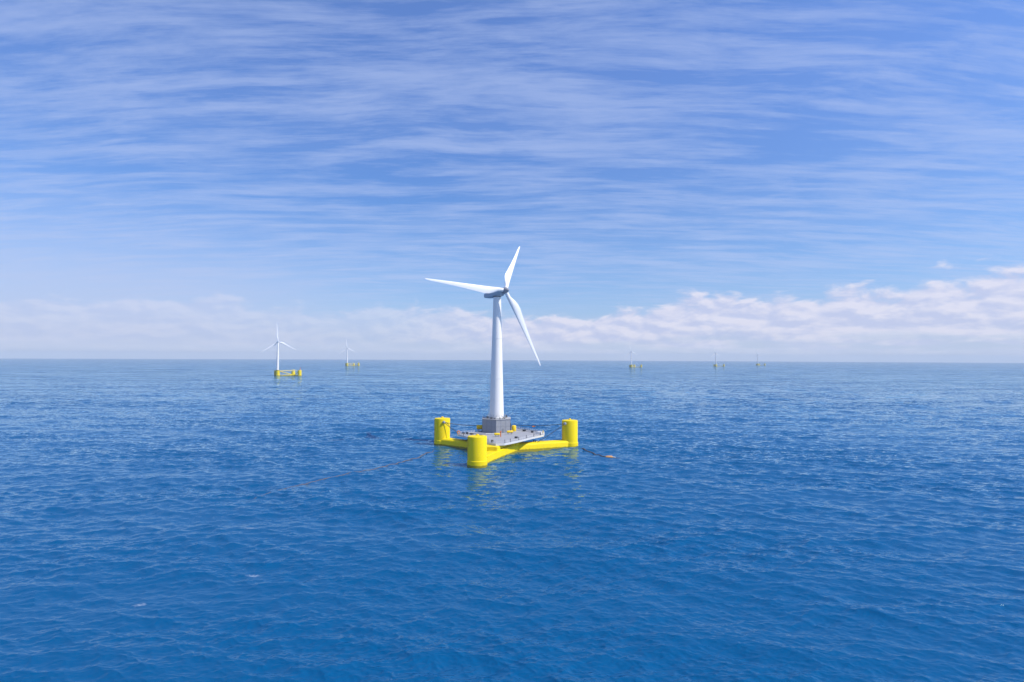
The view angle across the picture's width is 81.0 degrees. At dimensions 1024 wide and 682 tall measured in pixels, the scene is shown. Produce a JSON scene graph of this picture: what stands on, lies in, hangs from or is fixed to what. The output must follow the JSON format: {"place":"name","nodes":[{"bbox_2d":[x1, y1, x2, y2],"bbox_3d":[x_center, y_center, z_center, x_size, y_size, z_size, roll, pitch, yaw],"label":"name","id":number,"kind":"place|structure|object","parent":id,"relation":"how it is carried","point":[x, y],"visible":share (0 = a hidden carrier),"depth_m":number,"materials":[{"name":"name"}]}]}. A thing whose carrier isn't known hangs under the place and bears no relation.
{"place":"outdoors","nodes":[
{"label":"outdoors","id":0,"kind":"place"},
{"bbox_2d":[0,358,1023,681],"bbox_3d":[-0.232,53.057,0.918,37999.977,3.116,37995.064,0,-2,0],"label":"sea","id":1,"kind":"structure","parent":0,"point":[794,522],"depth_m":193.96,"materials":[{"name":"liquid"}]},
{"bbox_2d":[262,329,301,375],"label":"floating wind turbine","id":2,"kind":"object","parent":1,"relation":"in","point":[277,371],"visible":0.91,"depth_m":1752.21,"materials":[{"name":"yellow paint"}]},
{"bbox_2d":[254,450,433,498],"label":"mooring line","id":3,"kind":"object","parent":1,"relation":"on","point":[360,471],"visible":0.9,"depth_m":283.96,"materials":[{"name":"brown metal"}]},
{"bbox_2d":[341,339,358,365],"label":"floating wind turbine","id":4,"kind":"object","parent":1,"relation":"in","point":[347,363],"visible":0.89,"depth_m":3951.69,"materials":[{"name":"yellow paint"}]},
{"bbox_2d":[425,247,577,467],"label":"floating wind turbine","id":5,"kind":"object","parent":1,"relation":"in","point":[496,437],"visible":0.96,"depth_m":365.02,"materials":[{"name":"yellow paint"}]},
{"bbox_2d":[625,348,641,366],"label":"floating wind turbine","id":6,"kind":"object","parent":1,"relation":"in","point":[631,365],"visible":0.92,"depth_m":3906.65,"materials":[{"name":"yellow paint"}]},
{"bbox_2d":[712,353,724,365],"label":"floating wind turbine","id":7,"kind":"object","parent":1,"relation":"in","point":[715,364],"visible":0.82,"depth_m":4537.71,"materials":[{"name":"yellow paint"}]},
{"bbox_2d":[0,0,1023,362],"label":"sky","id":8,"kind":"structure","parent":0,"point":[671,180],"materials":[{"name":"blue"}]}
]}

